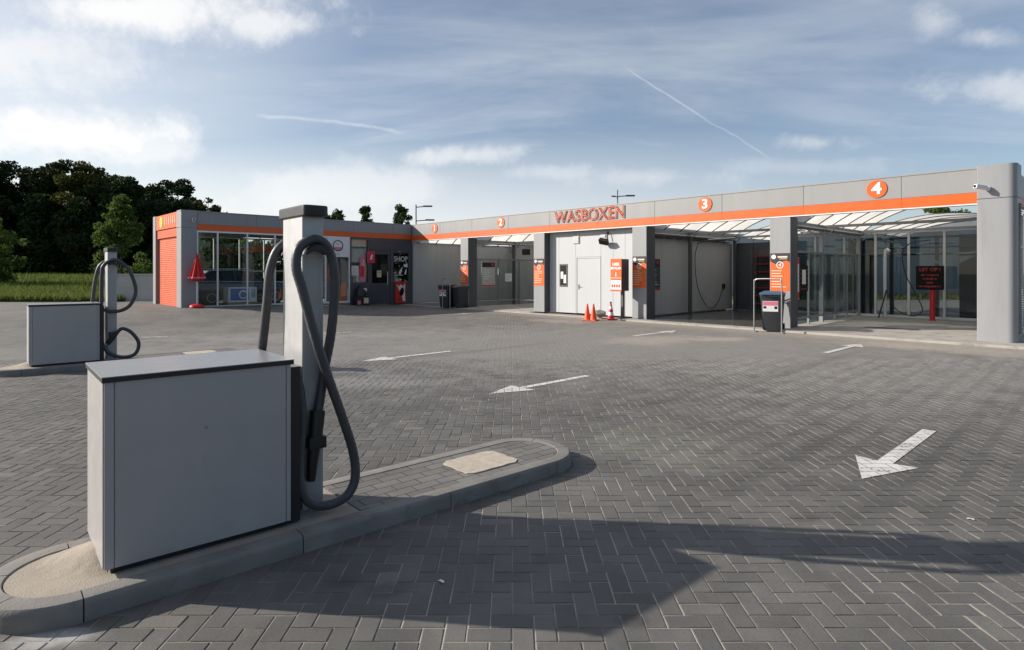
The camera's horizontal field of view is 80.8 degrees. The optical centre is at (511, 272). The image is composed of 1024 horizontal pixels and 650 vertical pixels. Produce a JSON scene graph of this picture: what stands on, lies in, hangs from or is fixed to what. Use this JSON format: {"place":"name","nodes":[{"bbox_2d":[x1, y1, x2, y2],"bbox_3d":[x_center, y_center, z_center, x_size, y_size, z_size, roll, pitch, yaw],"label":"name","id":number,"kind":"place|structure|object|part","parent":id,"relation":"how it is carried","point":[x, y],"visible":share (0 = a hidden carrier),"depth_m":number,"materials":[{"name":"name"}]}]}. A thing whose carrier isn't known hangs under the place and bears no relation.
{"place":"outdoors","nodes":[
{"label":"outdoors","id":0,"kind":"place"},
{"bbox_2d":[0,272,150,301],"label":"grass","id":1,"kind":"structure","parent":0,"point":[33,287],"depth_m":34.79,"materials":[{"name":"green plant"}]},
{"bbox_2d":[414,300,533,305],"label":"bay floor","id":2,"kind":"structure","parent":0,"point":[494,303],"depth_m":29.95,"materials":[{"name":"concrete"}]},
{"bbox_2d":[515,247,533,299],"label":"panel wall","id":3,"kind":"structure","parent":2,"relation":"on","point":[526,279],"depth_m":33.81,"materials":[{"name":"grey metal"}]},
{"bbox_2d":[465,303,537,312],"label":"bay floor","id":4,"kind":"structure","parent":0,"point":[527,307],"depth_m":26.47,"materials":[{"name":"concrete"}]},
{"bbox_2d":[477,258,533,305],"bbox_3d":[0.359,0.455,29.150,5.440,2.190,0.060,0,0,-43],"label":"glass partition","id":5,"kind":"object","parent":4,"relation":"on","point":[518,299],"visible":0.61,"depth_m":28.57,"materials":[{"name":"glass"}]},
{"bbox_2d":[482,262,494,286],"bbox_3d":[-1.087,0.100,27.725,0.800,1.150,0.018,0,0,-43],"label":"tariff board","id":6,"kind":"object","parent":5,"relation":"attached to","point":[488,274],"visible":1,"depth_m":27.72,"materials":[{"name":"paper"}]},
{"bbox_2d":[505,273,511,280],"bbox_3d":[-0.165,0.250,28.598,0.420,0.380,0.016,0,0,-43],"label":"notice","id":7,"kind":"object","parent":5,"relation":"attached to","point":[508,276],"visible":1,"depth_m":28.59,"materials":[{"name":"paper"}]},
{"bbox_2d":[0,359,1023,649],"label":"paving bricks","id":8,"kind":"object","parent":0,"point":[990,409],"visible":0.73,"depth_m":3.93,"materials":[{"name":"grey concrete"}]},
{"bbox_2d":[490,375,587,393],"bbox_3d":[0.437,1.593,8.577,2.000,0.001,0.470,0,0,-43],"label":"painted arrow","id":9,"kind":"object","parent":8,"relation":"on","point":[511,388],"visible":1,"depth_m":8.30,"materials":[{"name":"paint"}]},
{"bbox_2d":[855,429,935,477],"bbox_3d":[3.456,1.593,5.355,2.080,0.001,0.470,0,0,-43],"label":"painted arrow","id":10,"kind":"object","parent":8,"relation":"on","point":[880,463],"visible":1,"depth_m":5.06,"materials":[{"name":"paint"}]},
{"bbox_2d":[0,298,1023,649],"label":"paving","id":11,"kind":"structure","parent":0,"point":[394,332],"depth_m":13.12,"materials":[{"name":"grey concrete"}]},
{"bbox_2d":[0,348,247,376],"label":"traffic island","id":12,"kind":"structure","parent":11,"relation":"on","point":[21,369],"depth_m":9.60,"materials":[{"name":"concrete"}]},
{"bbox_2d":[26,248,140,366],"bbox_3d":[-7.233,0.540,10.190,1.535,1.918,0.705,0,0,-41],"label":"vacuum station","id":13,"kind":"object","parent":12,"relation":"on","point":[61,333],"visible":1,"depth_m":9.89,"materials":[{"name":"grey metal"}]},
{"bbox_2d":[117,274,222,301],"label":"wall","id":14,"kind":"structure","parent":11,"relation":"on","point":[144,282],"depth_m":28.12,"materials":[{"name":"concrete"}]},
{"bbox_2d":[188,253,205,307],"bbox_3d":[-11.963,0.305,22.838,0.603,2.090,0.603,0,0,-21],"label":"parasol","id":15,"kind":"object","parent":11,"relation":"on","point":[196,274],"visible":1,"depth_m":22.73,"materials":[{"name":"fabric"}]},
{"bbox_2d":[229,239,265,269],"bbox_3d":[-16.556,-0.115,37.842,3.364,4.041,3.797,0,0,-27],"label":"bushy tree","id":16,"kind":"object","parent":11,"relation":"on","point":[243,241],"visible":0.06,"depth_m":37.14,"materials":[{"name":"green plant"}]},
{"bbox_2d":[241,238,282,279],"bbox_3d":[-14.743,-0.213,36.759,3.754,4.237,4.010,0,0,-37],"label":"bushy tree","id":17,"kind":"object","parent":11,"relation":"on","point":[257,256],"visible":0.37,"depth_m":36.00,"materials":[{"name":"green plant"}]},
{"bbox_2d":[253,248,282,280],"bbox_3d":[-13.294,-0.105,35.928,4.207,4.023,4.070,0,0,-20],"label":"bushy tree","id":18,"kind":"object","parent":11,"relation":"on","point":[260,265],"visible":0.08,"depth_m":34.35,"materials":[{"name":"green plant"}]},
{"bbox_2d":[153,210,411,307],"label":"shop tunnel wing","id":19,"kind":"structure","parent":11,"relation":"on","point":[177,234],"depth_m":25.71,"materials":[{"name":"grey metal"}]},
{"bbox_2d":[159,237,176,305],"bbox_3d":[-13.966,0.005,24.535,0.039,2.790,3.100,0,0,-43],"label":"roller door","id":20,"kind":"structure","parent":19,"relation":"in","point":[167,247],"depth_m":24.60,"materials":[{"name":"orange metal"}]},
{"bbox_2d":[223,287,256,304],"bbox_3d":[-11.275,1.010,24.941,1.170,0.780,0.629,0,0,-43],"label":"poster","id":21,"kind":"object","parent":19,"relation":"in","point":[234,295],"visible":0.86,"depth_m":24.65,"materials":[{"name":"blue paper"}]},
{"bbox_2d":[198,268,282,304],"bbox_3d":[-12.088,0.621,26.463,4.360,1.559,2.100,0,0,-43],"label":"parked car","id":22,"kind":"object","parent":19,"relation":"in","point":[231,277],"visible":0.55,"depth_m":25.53,"materials":[{"name":"paint"}]},
{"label":"windows","id":23,"kind":"part","parent":22,"relation":"part of","materials":[{"name":"black glass"}]},
{"bbox_2d":[327,237,348,256],"bbox_3d":[-7.886,-1.140,27.259,1.050,0.900,0.017,0,0,-43],"label":"glass poster","id":24,"kind":"object","parent":19,"relation":"attached to","point":[340,245],"visible":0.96,"depth_m":27.34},
{"bbox_2d":[339,282,345,300],"bbox_3d":[-7.790,0.885,27.471,0.430,0.850,0.020,0,0,-43],"label":"orange panel","id":25,"kind":"object","parent":19,"relation":"attached to","point":[342,296],"visible":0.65,"depth_m":27.50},
{"bbox_2d":[352,266,358,274],"bbox_3d":[-7.277,-0.080,27.896,0.360,0.440,0.008,0,0,-43],"label":"window notice","id":26,"kind":"object","parent":19,"relation":"attached to","point":[355,270],"depth_m":27.91,"materials":[{"name":"paper"}]},
{"bbox_2d":[360,257,364,280],"bbox_3d":[-7.001,-0.150,28.157,0.300,1.100,0.007,0,0,-43],"label":"red banner","id":27,"kind":"object","parent":19,"relation":"attached to","point":[362,268],"visible":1,"depth_m":28.16,"materials":[{"name":"fabric"}]},
{"bbox_2d":[367,251,374,262],"bbox_3d":[-6.650,-0.720,28.368,0.420,0.560,0.024,0,0,-43],"label":"red flag sign","id":28,"kind":"object","parent":19,"relation":"attached to","point":[370,256],"visible":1,"depth_m":28.36,"materials":[{"name":"red plastic"}]},
{"bbox_2d":[370,251,389,303],"bbox_3d":[-6.310,0.250,28.776,1.115,2.500,0.149,0,0,-43],"label":"shop door","id":29,"kind":"structure","parent":19,"relation":"in","point":[379,286],"depth_m":28.83,"materials":[{"name":"black glass"}]},
{"bbox_2d":[395,282,405,302],"bbox_3d":[-5.466,0.980,29.474,0.620,1.020,0.034,0,0,-43],"label":"advert board","id":30,"kind":"object","parent":19,"relation":"attached to","point":[400,292],"visible":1,"depth_m":29.46,"materials":[{"name":"paper"}]},
{"bbox_2d":[393,251,407,281],"bbox_3d":[-5.485,-0.268,29.603,0.868,1.493,0.030,0,0,-43],"label":"poster","id":31,"kind":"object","parent":19,"relation":"in","point":[400,259],"depth_m":29.60,"materials":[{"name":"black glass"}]},
{"bbox_2d":[0,438,570,634],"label":"traffic island","id":32,"kind":"structure","parent":11,"relation":"on","point":[65,585],"depth_m":3.36,"materials":[{"name":"concrete"}]},
{"bbox_2d":[85,204,359,572],"bbox_3d":[-1.713,0.540,3.666,1.400,1.918,0.733,0,0,-41],"label":"vacuum station","id":33,"kind":"object","parent":32,"relation":"on","point":[189,452],"visible":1,"depth_m":3.34,"materials":[{"name":"grey metal"}]},
{"bbox_2d":[323,255,323,297],"bbox_3d":[-11.641,0.029,36.737,3.618,3.756,4.231,0,0,38],"label":"bushy tree","id":34,"kind":"object","parent":11,"relation":"on","point":[323,276],"visible":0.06,"depth_m":35.84,"materials":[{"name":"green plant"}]},
{"bbox_2d":[353,284,368,305],"bbox_3d":[-6.981,1.050,27.823,0.630,0.980,0.480,0,0,-43],"label":"display stand","id":35,"kind":"object","parent":11,"relation":"on","point":[361,298],"visible":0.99,"depth_m":27.66,"materials":[{"name":"black plastic"}]},
{"bbox_2d":[365,351,450,360],"bbox_3d":[-1.963,1.593,11.447,2.000,0.001,0.470,0,0,-43],"label":"painted arrow","id":36,"kind":"object","parent":11,"relation":"on","point":[386,358],"visible":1,"depth_m":11.22,"materials":[{"name":"paint"}]},
{"bbox_2d":[415,205,433,223],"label":"street lamp","id":37,"kind":"object","parent":11,"relation":"on","point":[416,207],"visible":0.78,"depth_m":56.95,"materials":[{"name":"metal"}]},
{"bbox_2d":[440,278,449,308],"bbox_3d":[-2.867,0.916,26.216,0.140,1.357,0.670,0,0,-43],"label":"steel hoop","id":38,"kind":"object","parent":11,"relation":"on","point":[442,293],"visible":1,"depth_m":26.39,"materials":[{"name":"silver metal"}]},
{"bbox_2d":[451,285,469,307],"bbox_3d":[-2.278,1.095,26.545,0.740,1.008,0.521,0,0,-39],"label":"wheelie bin","id":39,"kind":"object","parent":11,"relation":"on","point":[460,294],"visible":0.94,"depth_m":26.37,"materials":[{"name":"plastic"}]},
{"bbox_2d":[400,304,619,319],"bbox_3d":[-0.856,1.610,24.945,0.315,0.080,13.440,0,0,-43],"label":"kerb strip","id":40,"kind":"object","parent":11,"relation":"on","point":[511,311],"visible":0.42,"depth_m":23.79,"materials":[{"name":"concrete"}]},
{"bbox_2d":[437,284,457,307],"bbox_3d":[-2.878,1.057,26.861,0.620,1.084,0.882,0,0,33],"label":"wheelie bin","id":41,"kind":"object","parent":40,"relation":"on","point":[448,301],"visible":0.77,"depth_m":26.60,"materials":[{"name":"plastic"}]},
{"bbox_2d":[611,259,628,318],"bbox_3d":[3.632,0.560,20.257,0.446,2.020,0.450,0,0,-43],"label":"payment box","id":42,"kind":"object","parent":40,"relation":"on","point":[619,274],"visible":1,"depth_m":20.12,"materials":[{"name":"orange metal"}]},
{"bbox_2d":[582,304,589,320],"bbox_3d":[2.500,1.318,19.950,0.300,0.554,0.300,0,0,28],"label":"traffic cone","id":43,"kind":"object","parent":11,"relation":"on","point":[587,316],"visible":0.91,"depth_m":19.88,"materials":[{"name":"orange plastic"}]},
{"bbox_2d":[590,304,598,320],"bbox_3d":[2.690,1.318,19.850,0.300,0.554,0.300,0,0,38],"label":"traffic cone","id":44,"kind":"object","parent":11,"relation":"on","point":[593,317],"visible":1,"depth_m":19.78,"materials":[{"name":"orange plastic"}]},
{"bbox_2d":[596,310,605,317],"bbox_3d":[2.977,1.430,20.536,0.444,0.300,0.412,0,0,6],"label":"sand bag","id":45,"kind":"object","parent":11,"relation":"on","point":[600,313],"visible":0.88,"depth_m":20.41,"materials":[{"name":"fabric"}]},
{"bbox_2d":[606,302,614,319],"bbox_3d":[3.320,1.285,20.200,0.300,0.590,0.300,0,0,9],"label":"traffic cone","id":46,"kind":"object","parent":11,"relation":"on","point":[610,315],"visible":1,"depth_m":20.13,"materials":[{"name":"white plastic"}]},
{"bbox_2d":[550,228,731,316],"bbox_3d":[5.238,0.010,24.253,6.533,3.080,4.380,0,0,-43],"label":"plant room","id":47,"kind":"object","parent":11,"relation":"on","point":[580,270],"visible":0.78,"depth_m":22.38,"materials":[{"name":"grey metal"}]},
{"bbox_2d":[560,264,566,286],"bbox_3d":[1.971,0.120,23.022,0.017,0.860,0.390,0,0,-43],"label":"notice board","id":48,"kind":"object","parent":47,"relation":"in","point":[563,269],"depth_m":23.02,"materials":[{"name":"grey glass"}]},
{"bbox_2d":[576,257,600,313],"bbox_3d":[2.806,0.488,22.160,0.121,2.105,1.180,0,0,-43],"label":"door","id":49,"kind":"structure","parent":47,"relation":"in","point":[588,269],"depth_m":22.15,"materials":[{"name":"grey metal"}]},
{"bbox_2d":[598,231,608,244],"bbox_3d":[3.286,-1.200,21.388,0.350,0.520,0.374,0,0,-43],"label":"floodlight","id":50,"kind":"object","parent":47,"relation":"attached to","point":[603,241],"visible":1,"depth_m":21.32,"materials":[{"name":"black plastic"}]},
{"bbox_2d":[655,259,659,289],"bbox_3d":[4.959,0.080,20.954,0.720,1.080,0.019,0,0,-43],"label":"tariff board","id":51,"kind":"object","parent":47,"relation":"attached to","point":[657,274],"visible":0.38,"depth_m":21.09,"materials":[{"name":"plastic"}]},
{"bbox_2d":[695,237,735,308],"bbox_3d":[7.457,0.126,22.369,1.258,2.593,4.552,0,0,15],"label":"pressure hose","id":52,"kind":"object","parent":47,"relation":"attached to","point":[723,286],"visible":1,"depth_m":22.66,"materials":[{"name":"black plastic"}]},
{"bbox_2d":[634,331,674,335],"bbox_3d":[3.763,1.593,15.713,2.000,0.001,0.470,0,0,-43],"label":"painted arrow","id":53,"kind":"object","parent":11,"relation":"on","point":[657,331],"visible":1,"depth_m":15.88,"materials":[{"name":"paint"}]},
{"bbox_2d":[620,319,765,330],"bbox_3d":[5.383,1.603,18.252,0.445,0.095,4.840,0,0,-43],"label":"kerb strip","id":54,"kind":"object","parent":11,"relation":"on","point":[699,324],"visible":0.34,"depth_m":17.93,"materials":[{"name":"concrete"}]},
{"bbox_2d":[412,163,1023,342],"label":"wash bay wing","id":55,"kind":"structure","parent":11,"relation":"on","point":[847,209],"depth_m":18.04,"materials":[{"name":"grey metal"}]},
{"bbox_2d":[411,241,511,302],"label":"panel wall","id":56,"kind":"structure","parent":55,"relation":"attached to","point":[432,265],"depth_m":31.41,"materials":[{"name":"grey metal"}]},
{"bbox_2d":[461,260,467,283],"bbox_3d":[-2.143,0.000,26.942,0.014,1.060,0.500,0,0,-43],"label":"instruction sign","id":57,"kind":"object","parent":55,"relation":"attached to","point":[464,271],"visible":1,"depth_m":26.93,"materials":[{"name":"orange plastic"}]},
{"bbox_2d":[522,249,529,254],"bbox_3d":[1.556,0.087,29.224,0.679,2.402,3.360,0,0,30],"label":"sign","id":58,"kind":"object","parent":55,"relation":"attached to","point":[525,251],"visible":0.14,"depth_m":27.88,"materials":[{"name":"black plastic"}]},
{"bbox_2d":[534,259,543,285],"bbox_3d":[1.052,0.000,23.564,0.014,1.060,0.540,0,0,-43],"label":"instruction sign","id":59,"kind":"object","parent":55,"relation":"attached to","point":[538,272],"visible":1,"depth_m":23.55,"materials":[{"name":"orange plastic"}]},
{"bbox_2d":[633,256,645,287],"bbox_3d":[4.264,0.000,20.167,0.014,1.060,0.530,0,0,-43],"label":"instruction sign","id":60,"kind":"object","parent":55,"relation":"attached to","point":[639,271],"visible":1,"depth_m":20.16,"materials":[{"name":"orange plastic"}]},
{"bbox_2d":[770,253,789,290],"bbox_3d":[7.473,0.000,16.774,0.014,1.060,0.530,0,0,-43],"label":"instruction sign","id":61,"kind":"object","parent":55,"relation":"attached to","point":[779,265],"visible":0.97,"depth_m":16.76,"materials":[{"name":"orange plastic"}]},
{"bbox_2d":[973,184,990,190],"bbox_3d":[10.448,-1.882,13.375,0.343,0.144,0.100,0,0,-5],"label":"security camera","id":62,"kind":"object","parent":55,"relation":"attached to","point":[981,187],"visible":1,"depth_m":13.33,"materials":[{"name":"white paint"}]},
{"bbox_2d":[752,278,784,333],"bbox_3d":[6.770,0.876,15.923,0.140,1.437,0.870,0,0,-43],"label":"steel hoop","id":63,"kind":"object","parent":11,"relation":"on","point":[754,302],"visible":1,"depth_m":16.10,"materials":[{"name":"silver metal"}]},
{"bbox_2d":[823,344,862,352],"bbox_3d":[6.969,1.593,12.611,2.150,0.001,0.470,0,0,-43],"label":"painted arrow","id":64,"kind":"object","parent":11,"relation":"on","point":[853,345],"visible":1,"depth_m":12.71,"materials":[{"name":"paint"}]},
{"bbox_2d":[0,0,1023,263],"label":"sky","id":65,"kind":"structure","parent":0,"point":[464,109],"materials":[{"name":"blue"}]},
{"bbox_2d":[628,309,855,327],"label":"bay floor","id":66,"kind":"structure","parent":0,"point":[732,317],"depth_m":20.12,"materials":[{"name":"concrete"}]},
{"bbox_2d":[737,242,769,310],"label":"dark panel wall","id":67,"kind":"structure","parent":66,"relation":"on","point":[743,276],"depth_m":24.48,"materials":[{"name":"black metal"}]},
{"bbox_2d":[751,249,769,311],"bbox_3d":[9.879,0.325,23.563,0.525,2.450,0.850,0,0,-43],"label":"storage rack","id":68,"kind":"object","parent":66,"relation":"on","point":[762,256],"visible":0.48,"depth_m":23.83,"materials":[{"name":"grey metal"}]},
{"bbox_2d":[732,292,958,299],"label":"lawn","id":69,"kind":"structure","parent":0,"point":[879,298],"depth_m":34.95,"materials":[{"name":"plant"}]},
{"bbox_2d":[611,190,634,203],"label":"street lamp","id":70,"kind":"object","parent":69,"relation":"on","point":[617,196],"visible":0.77,"depth_m":56.94,"materials":[{"name":"metal"}]},
{"bbox_2d":[726,234,958,294],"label":"warehouse","id":71,"kind":"structure","parent":69,"relation":"on","point":[952,275],"depth_m":41.00,"materials":[{"name":"grey metal"}]},
{"bbox_2d":[798,252,833,293],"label":"dock door","id":72,"kind":"structure","parent":71,"relation":"in","point":[828,259],"depth_m":40.93,"materials":[{"name":"clear glass"}]},
{"bbox_2d":[910,252,952,293],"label":"dock door","id":73,"kind":"structure","parent":71,"relation":"in","point":[915,260],"depth_m":40.93,"materials":[{"name":"glass"}]},
{"bbox_2d":[923,207,970,226],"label":"distant tree","id":74,"kind":"object","parent":69,"relation":"on","point":[938,210],"visible":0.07,"depth_m":51.26,"materials":[{"name":"green plant"}]},
{"bbox_2d":[766,316,1023,349],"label":"bay floor","id":75,"kind":"structure","parent":0,"point":[953,332],"depth_m":15.93,"materials":[{"name":"concrete"}]},
{"bbox_2d":[759,291,785,330],"bbox_3d":[7.062,1.047,16.291,0.620,1.084,0.882,0,0,29],"label":"wheelie bin","id":76,"kind":"object","parent":75,"relation":"on","point":[771,309],"visible":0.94,"depth_m":16.03,"materials":[{"name":"plastic"}]},
{"bbox_2d":[798,251,858,323],"bbox_3d":[10.015,0.455,19.012,5.540,2.190,0.060,0,0,-43],"label":"glass partition","id":77,"kind":"object","parent":75,"relation":"on","point":[822,314],"visible":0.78,"depth_m":19.34,"materials":[{"name":"glass"}]},
{"bbox_2d":[798,258,798,298],"bbox_3d":[8.169,0.180,17.209,0.240,1.200,0.017,0,0,-43],"label":"side poster","id":78,"kind":"object","parent":77,"relation":"attached to","point":[798,278],"visible":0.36,"depth_m":17.25,"materials":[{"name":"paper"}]},
{"bbox_2d":[799,266,807,290],"bbox_3d":[8.489,0.180,17.511,0.660,0.740,0.019,0,0,-43],"label":"notice board","id":79,"kind":"object","parent":77,"relation":"attached to","point":[803,278],"visible":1,"depth_m":17.49,"materials":[{"name":"paper"}]},
{"bbox_2d":[865,326,919,330],"bbox_3d":[10.397,1.543,16.483,0.360,0.014,1.300,0,0,-43],"label":"drain grate","id":80,"kind":"object","parent":75,"relation":"on","point":[892,328],"visible":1,"depth_m":16.43,"materials":[{"name":"metal"}]},
{"bbox_2d":[878,239,929,317],"bbox_3d":[13.007,0.263,19.683,0.906,2.557,1.986,0,0,-20],"label":"pressure hose","id":81,"kind":"object","parent":75,"relation":"on","point":[885,293],"visible":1,"depth_m":20.55,"materials":[{"name":"black plastic"}]},
{"bbox_2d":[835,234,976,317],"bbox_3d":[14.998,0.150,21.522,0.490,2.900,6.200,0,0,-43],"label":"glass partition","id":82,"kind":"object","parent":75,"relation":"on","point":[967,252],"visible":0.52,"depth_m":21.74,"materials":[{"name":"clear glass"}]},
{"bbox_2d":[916,266,943,320],"bbox_3d":[13.335,0.672,19.184,0.740,1.745,0.198,0,0,38],"label":"warning sign","id":83,"kind":"object","parent":75,"relation":"on","point":[931,278],"visible":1,"depth_m":19.10,"materials":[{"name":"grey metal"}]},
{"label":"grass bank","id":84,"kind":"structure","parent":0,"visible":0},
{"bbox_2d":[0,169,16,189],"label":"tree","id":85,"kind":"object","parent":84,"relation":"on","point":[10,176],"visible":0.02,"depth_m":65.78,"materials":[{"name":"green plant"}]},
{"bbox_2d":[0,160,25,271],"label":"tree","id":86,"kind":"object","parent":84,"relation":"on","point":[7,165],"visible":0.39,"depth_m":59.92,"materials":[{"name":"green plant"}]},
{"bbox_2d":[0,217,28,283],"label":"young tree","id":87,"kind":"object","parent":84,"relation":"on","point":[6,241],"visible":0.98,"depth_m":41.09,"materials":[{"name":"green plant"}]},
{"bbox_2d":[0,175,33,272],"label":"tree","id":88,"kind":"object","parent":84,"relation":"on","point":[3,185],"visible":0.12,"depth_m":60.40,"materials":[{"name":"green plant"}]},
{"bbox_2d":[15,166,52,270],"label":"tree","id":89,"kind":"object","parent":84,"relation":"on","point":[25,174],"visible":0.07,"depth_m":66.72,"materials":[{"name":"green plant"}]},
{"bbox_2d":[8,159,88,274],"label":"tree","id":90,"kind":"object","parent":84,"relation":"on","point":[35,222],"visible":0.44,"depth_m":58.05,"materials":[{"name":"green plant"}]},
{"bbox_2d":[32,179,113,274],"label":"tree","id":91,"kind":"object","parent":84,"relation":"on","point":[60,253],"visible":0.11,"depth_m":58.88,"materials":[{"name":"green plant"}]},
{"bbox_2d":[48,160,127,241],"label":"tree","id":92,"kind":"object","parent":84,"relation":"on","point":[86,173],"visible":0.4,"depth_m":59.24,"materials":[{"name":"green plant"}]},
{"bbox_2d":[42,184,143,274],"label":"tree","id":93,"kind":"object","parent":84,"relation":"on","point":[77,243],"visible":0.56,"depth_m":57.56,"materials":[{"name":"green plant"}]},
{"bbox_2d":[95,176,143,205],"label":"tree","id":94,"kind":"object","parent":84,"relation":"on","point":[130,180],"visible":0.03,"depth_m":68.57,"materials":[{"name":"green plant"}]},
{"bbox_2d":[88,194,152,273],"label":"young tree","id":95,"kind":"object","parent":84,"relation":"on","point":[117,207],"visible":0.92,"depth_m":41.68,"materials":[{"name":"green plant"}]},
{"bbox_2d":[103,174,146,197],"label":"tree","id":96,"kind":"object","parent":84,"relation":"on","point":[112,176],"visible":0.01,"depth_m":72.30,"materials":[{"name":"green plant"}]},
{"bbox_2d":[110,180,145,234],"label":"tree","id":97,"kind":"object","parent":84,"relation":"on","point":[123,188],"visible":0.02,"depth_m":65.37,"materials":[{"name":"green plant"}]},
{"bbox_2d":[122,198,175,273],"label":"tree","id":98,"kind":"object","parent":84,"relation":"on","point":[146,221],"visible":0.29,"depth_m":60.12,"materials":[{"name":"green plant"}]},
{"bbox_2d":[118,183,188,273],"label":"tree","id":99,"kind":"object","parent":84,"relation":"on","point":[153,192],"visible":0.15,"depth_m":62.54,"materials":[{"name":"green plant"}]},
{"bbox_2d":[136,199,196,261],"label":"tree","id":100,"kind":"object","parent":84,"relation":"on","point":[180,204],"visible":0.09,"depth_m":60.49,"materials":[{"name":"green plant"}]},
{"bbox_2d":[158,178,206,209],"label":"tree","id":101,"kind":"object","parent":84,"relation":"on","point":[178,187],"visible":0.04,"depth_m":69.62,"materials":[{"name":"green plant"}]},
{"bbox_2d":[188,197,227,212],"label":"distant tree","id":102,"kind":"object","parent":84,"relation":"on","point":[198,205],"visible":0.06,"depth_m":65.35,"materials":[{"name":"green plant"}]},
{"bbox_2d":[198,236,254,272],"bbox_3d":[-18.098,-0.417,36.243,4.441,4.445,4.538,0,0,33],"label":"bushy tree","id":103,"kind":"object","parent":84,"relation":"on","point":[205,245],"visible":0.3,"depth_m":35.72,"materials":[{"name":"green plant"}]},
{"bbox_2d":[204,236,248,257],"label":"tree","id":104,"kind":"object","parent":84,"relation":"on","point":[235,241],"visible":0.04,"depth_m":62.34,"materials":[{"name":"green plant"}]},
{"bbox_2d":[323,208,345,219],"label":"distant tree","id":105,"kind":"object","parent":84,"relation":"on","point":[337,214],"visible":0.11,"depth_m":62.82,"materials":[{"name":"green plant"}]},
{"label":"ground","id":106,"kind":"structure","parent":0,"visible":0},
{"bbox_2d":[358,205,373,221],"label":"distant tree","id":107,"kind":"object","parent":106,"relation":"on","point":[364,212],"visible":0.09,"depth_m":63.67,"materials":[{"name":"green plant"}]},
{"bbox_2d":[392,204,412,240],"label":"distant tree","id":108,"kind":"object","parent":106,"relation":"on","point":[400,216],"visible":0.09,"depth_m":61.57,"materials":[{"name":"green plant"}]}
]}

